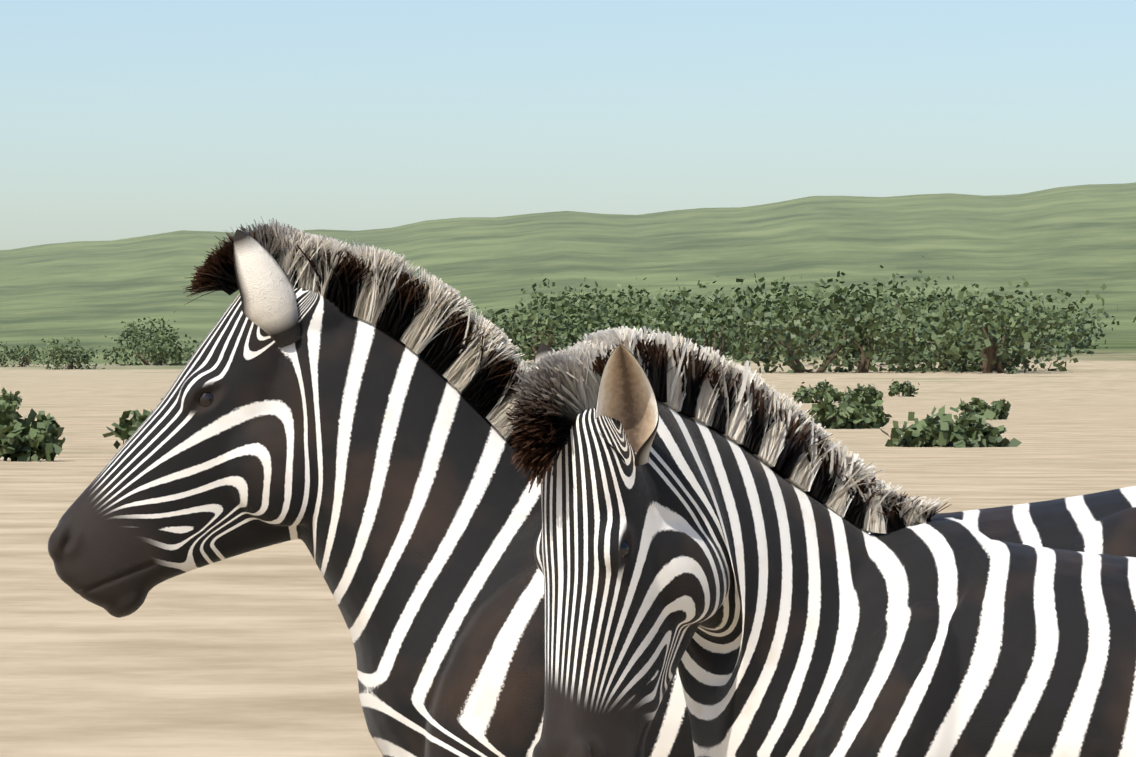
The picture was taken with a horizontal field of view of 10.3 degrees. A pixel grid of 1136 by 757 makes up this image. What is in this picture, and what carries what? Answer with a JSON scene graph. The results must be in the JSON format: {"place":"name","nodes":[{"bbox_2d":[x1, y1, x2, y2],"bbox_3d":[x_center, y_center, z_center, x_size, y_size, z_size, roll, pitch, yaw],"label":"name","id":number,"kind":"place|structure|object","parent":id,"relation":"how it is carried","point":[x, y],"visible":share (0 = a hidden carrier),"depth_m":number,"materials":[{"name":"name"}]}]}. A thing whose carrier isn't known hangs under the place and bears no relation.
{"place":"outdoors","nodes":[
{"label":"outdoors","id":0,"kind":"place"},
{"bbox_2d":[0,182,1135,756],"bbox_3d":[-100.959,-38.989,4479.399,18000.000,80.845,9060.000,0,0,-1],"label":"ground","id":1,"kind":"structure","parent":0,"point":[248,654],"depth_m":493.35,"materials":[{"name":"beige sand"}]},
{"bbox_2d":[0,400,18,423],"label":"bush","id":2,"kind":"object","parent":1,"relation":"on","point":[12,406],"visible":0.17,"depth_m":151.43,"materials":[{"name":"green plant"}]},
{"bbox_2d":[0,387,21,409],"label":"bush","id":3,"kind":"object","parent":1,"relation":"on","point":[8,397],"visible":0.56,"depth_m":286.45,"materials":[{"name":"green plant"}]},
{"bbox_2d":[0,341,43,366],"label":"bush","id":4,"kind":"object","parent":1,"relation":"on","point":[26,359],"visible":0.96,"depth_m":1158.21,"materials":[{"name":"green plant"}]},
{"bbox_2d":[0,409,65,461],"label":"bush","id":5,"kind":"object","parent":1,"relation":"on","point":[29,438],"visible":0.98,"depth_m":109.10,"materials":[{"name":"green plant"}]},
{"bbox_2d":[37,337,105,369],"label":"bush","id":6,"kind":"object","parent":1,"relation":"on","point":[62,354],"visible":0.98,"depth_m":1121.26,"materials":[{"name":"green plant"}]},
{"bbox_2d":[102,398,162,448],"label":"bush","id":7,"kind":"object","parent":1,"relation":"on","point":[124,428],"visible":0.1,"depth_m":123.95,"materials":[{"name":"green plant"}]},
{"bbox_2d":[113,327,168,363],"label":"bush","id":8,"kind":"object","parent":1,"relation":"on","point":[132,336],"visible":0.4,"depth_m":1177.38,"materials":[{"name":"green plant"}]},
{"bbox_2d":[100,321,196,365],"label":"bush","id":9,"kind":"object","parent":1,"relation":"on","point":[175,355],"visible":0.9,"depth_m":1164.13,"materials":[{"name":"green plant"}]},
{"bbox_2d":[111,311,198,350],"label":"bush","id":10,"kind":"object","parent":1,"relation":"on","point":[133,327],"visible":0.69,"depth_m":1271.93,"materials":[{"name":"green plant"}]},
{"bbox_2d":[185,338,204,358],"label":"bush","id":11,"kind":"object","parent":1,"relation":"on","point":[190,344],"visible":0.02,"depth_m":1166.12,"materials":[{"name":"green plant"}]},
{"bbox_2d":[478,307,520,328],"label":"bush","id":12,"kind":"object","parent":1,"relation":"on","point":[502,316],"visible":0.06,"depth_m":1053.22,"materials":[{"name":"green plant"}]},
{"bbox_2d":[512,331,531,367],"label":"bush","id":13,"kind":"object","parent":1,"relation":"on","point":[526,357],"depth_m":577.39,"materials":[{"name":"green plant"}]},
{"bbox_2d":[484,301,604,359],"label":"bush","id":14,"kind":"object","parent":1,"relation":"on","point":[552,336],"visible":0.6,"depth_m":687.16,"materials":[{"name":"green plant"}]},
{"bbox_2d":[482,291,608,358],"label":"bush","id":15,"kind":"object","parent":1,"relation":"on","point":[571,314],"visible":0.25,"depth_m":697.21,"materials":[{"name":"green plant"}]},
{"bbox_2d":[505,273,624,325],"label":"bush","id":16,"kind":"object","parent":1,"relation":"on","point":[552,292],"visible":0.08,"depth_m":959.32,"materials":[{"name":"green plant"}]},
{"bbox_2d":[515,291,618,340],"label":"bush","id":17,"kind":"object","parent":1,"relation":"on","point":[575,302],"visible":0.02,"depth_m":896.38,"materials":[{"name":"green plant"}]},
{"bbox_2d":[514,289,620,347],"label":"bush","id":18,"kind":"object","parent":1,"relation":"on","point":[609,320],"visible":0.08,"depth_m":730.81,"materials":[{"name":"green plant"}]},
{"bbox_2d":[522,277,624,340],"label":"bush","id":19,"kind":"object","parent":1,"relation":"on","point":[559,293],"visible":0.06,"depth_m":936.61,"materials":[{"name":"green plant"}]},
{"bbox_2d":[48,217,1135,756],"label":"zebra","id":20,"kind":"object","parent":1,"relation":"on","point":[336,407],"visible":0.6,"depth_m":10.45,"materials":[{"name":"black"}]},
{"bbox_2d":[560,300,623,341],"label":"bush","id":21,"kind":"object","parent":1,"relation":"on","point":[590,315],"depth_m":730.28,"materials":[{"name":"green plant"}]},
{"bbox_2d":[534,277,703,331],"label":"bush","id":22,"kind":"object","parent":1,"relation":"on","point":[621,299],"visible":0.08,"depth_m":807.47,"materials":[{"name":"green plant"}]},
{"bbox_2d":[597,286,646,308],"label":"bush","id":23,"kind":"object","parent":1,"relation":"on","point":[629,298],"visible":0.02,"depth_m":915.64,"materials":[{"name":"green plant"}]},
{"bbox_2d":[601,319,673,335],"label":"bush","id":24,"kind":"object","parent":1,"relation":"on","point":[651,321],"depth_m":595.61,"materials":[{"name":"green plant"}]},
{"bbox_2d":[610,304,693,338],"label":"bush","id":25,"kind":"object","parent":1,"relation":"on","point":[631,320],"visible":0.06,"depth_m":731.66,"materials":[{"name":"green plant"}]},
{"bbox_2d":[611,278,729,333],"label":"bush","id":26,"kind":"object","parent":1,"relation":"on","point":[679,307],"visible":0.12,"depth_m":746.73,"materials":[{"name":"green plant"}]},
{"bbox_2d":[620,298,745,355],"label":"bush","id":27,"kind":"object","parent":1,"relation":"on","point":[695,326],"visible":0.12,"depth_m":702.86,"materials":[{"name":"green plant"}]},
{"bbox_2d":[617,291,783,360],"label":"bush","id":28,"kind":"object","parent":1,"relation":"on","point":[707,342],"visible":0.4,"depth_m":659.73,"materials":[{"name":"green plant"}]},
{"bbox_2d":[684,282,762,315],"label":"bush","id":29,"kind":"object","parent":1,"relation":"on","point":[717,291],"visible":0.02,"depth_m":944.34,"materials":[{"name":"green plant"}]},
{"bbox_2d":[711,292,793,324],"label":"bush","id":30,"kind":"object","parent":1,"relation":"on","point":[756,304],"depth_m":849.20,"materials":[{"name":"green plant"}]},
{"bbox_2d":[721,294,788,321],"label":"bush","id":31,"kind":"object","parent":1,"relation":"on","point":[750,304],"visible":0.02,"depth_m":897.68,"materials":[{"name":"green plant"}]},
{"bbox_2d":[709,297,802,345],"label":"bush","id":32,"kind":"object","parent":1,"relation":"on","point":[791,303],"visible":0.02,"depth_m":778.11,"materials":[{"name":"green plant"}]},
{"bbox_2d":[645,273,869,353],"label":"bush","id":33,"kind":"object","parent":1,"relation":"on","point":[782,296],"visible":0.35,"depth_m":708.91,"materials":[{"name":"green plant"}]},
{"bbox_2d":[792,379,843,402],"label":"bush","id":34,"kind":"object","parent":1,"relation":"on","point":[802,394],"visible":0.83,"depth_m":363.60,"materials":[{"name":"green plant"}]},
{"bbox_2d":[502,326,1135,756],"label":"zebra","id":35,"kind":"object","parent":1,"relation":"on","point":[766,570],"visible":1,"depth_m":9.63,"materials":[{"name":"black"}]},
{"bbox_2d":[731,279,914,372],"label":"bush","id":36,"kind":"object","parent":1,"relation":"on","point":[793,362],"visible":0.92,"depth_m":578.29,"materials":[{"name":"green plant"}]},
{"bbox_2d":[751,271,913,347],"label":"bush","id":37,"kind":"object","parent":1,"relation":"on","point":[856,295],"visible":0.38,"depth_m":770.53,"materials":[{"name":"green plant"}]},
{"bbox_2d":[807,392,892,428],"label":"bush","id":38,"kind":"object","parent":1,"relation":"on","point":[847,414],"visible":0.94,"depth_m":180.00,"materials":[{"name":"green plant"}]},
{"bbox_2d":[775,300,930,366],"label":"bush","id":39,"kind":"object","parent":1,"relation":"on","point":[797,342],"visible":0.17,"depth_m":622.87,"materials":[{"name":"green plant"}]},
{"bbox_2d":[834,385,873,400],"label":"bush","id":40,"kind":"object","parent":1,"relation":"on","point":[840,392],"visible":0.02,"depth_m":386.58,"materials":[{"name":"green plant"}]},
{"bbox_2d":[840,389,874,404],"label":"bush","id":41,"kind":"object","parent":1,"relation":"on","point":[862,393],"visible":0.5,"depth_m":332.02,"materials":[{"name":"green plant"}]},
{"bbox_2d":[842,383,883,401],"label":"bush","id":42,"kind":"object","parent":1,"relation":"on","point":[870,389],"visible":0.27,"depth_m":360.49,"materials":[{"name":"green plant"}]},
{"bbox_2d":[801,299,929,372],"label":"bush","id":43,"kind":"object","parent":1,"relation":"on","point":[863,365],"visible":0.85,"depth_m":577.43,"materials":[{"name":"green plant"}]},
{"bbox_2d":[809,304,925,350],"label":"bush","id":44,"kind":"object","parent":1,"relation":"on","point":[863,309],"depth_m":713.84,"materials":[{"name":"green plant"}]},
{"bbox_2d":[854,287,918,323],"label":"bush","id":45,"kind":"object","parent":1,"relation":"on","point":[869,295],"visible":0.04,"depth_m":885.14,"materials":[{"name":"green plant"}]},
{"bbox_2d":[849,280,957,332],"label":"bush","id":46,"kind":"object","parent":1,"relation":"on","point":[923,304],"visible":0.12,"depth_m":808.72,"materials":[{"name":"green plant"}]},
{"bbox_2d":[888,379,919,396],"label":"bush","id":47,"kind":"object","parent":1,"relation":"on","point":[895,387],"visible":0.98,"depth_m":424.32,"materials":[{"name":"green plant"}]},
{"bbox_2d":[842,301,975,361],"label":"bush","id":48,"kind":"object","parent":1,"relation":"on","point":[931,323],"visible":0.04,"depth_m":651.62,"materials":[{"name":"green plant"}]},
{"bbox_2d":[874,277,955,321],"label":"bush","id":49,"kind":"object","parent":1,"relation":"on","point":[923,290],"visible":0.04,"depth_m":907.56,"materials":[{"name":"green plant"}]},
{"bbox_2d":[809,294,1033,371],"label":"bush","id":50,"kind":"object","parent":1,"relation":"on","point":[924,327],"visible":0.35,"depth_m":589.20,"materials":[{"name":"green plant"}]},
{"bbox_2d":[859,256,994,322],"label":"bush","id":51,"kind":"object","parent":1,"relation":"on","point":[899,290],"visible":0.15,"depth_m":908.11,"materials":[{"name":"green plant"}]},
{"bbox_2d":[927,286,972,305],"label":"bush","id":52,"kind":"object","parent":1,"relation":"on","point":[946,296],"visible":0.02,"depth_m":1221.71,"materials":[{"name":"green plant"}]},
{"bbox_2d":[880,405,1021,447],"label":"bush","id":53,"kind":"object","parent":1,"relation":"on","point":[972,429],"visible":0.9,"depth_m":131.95,"materials":[{"name":"green plant"}]},
{"bbox_2d":[900,286,1046,350],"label":"bush","id":54,"kind":"object","parent":1,"relation":"on","point":[967,308],"visible":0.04,"depth_m":692.04,"materials":[{"name":"green plant"}]},
{"bbox_2d":[925,328,1027,371],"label":"bush","id":55,"kind":"object","parent":1,"relation":"on","point":[1017,361],"visible":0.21,"depth_m":583.66,"materials":[{"name":"green plant"}]},
{"bbox_2d":[953,397,1010,419],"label":"bush","id":56,"kind":"object","parent":1,"relation":"on","point":[1000,408],"visible":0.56,"depth_m":220.60,"materials":[{"name":"green plant"}]},
{"bbox_2d":[908,281,1090,373],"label":"bush","id":57,"kind":"object","parent":1,"relation":"on","point":[991,355],"visible":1,"depth_m":575.43,"materials":[{"name":"green plant"}]},
{"bbox_2d":[921,304,1091,371],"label":"bush","id":58,"kind":"object","parent":1,"relation":"on","point":[1058,352],"visible":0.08,"depth_m":589.03,"materials":[{"name":"green plant"}]},
{"bbox_2d":[951,278,1135,353],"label":"bush","id":59,"kind":"object","parent":1,"relation":"on","point":[1083,331],"visible":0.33,"depth_m":714.09,"materials":[{"name":"green plant"}]},
{"bbox_2d":[995,290,1107,348],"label":"bush","id":60,"kind":"object","parent":1,"relation":"on","point":[1080,346],"visible":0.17,"depth_m":762.51,"materials":[{"name":"green plant"}]},
{"bbox_2d":[0,0,1135,249],"label":"sky","id":61,"kind":"structure","parent":0,"point":[120,119],"materials":[{"name":"blue"}]}
]}

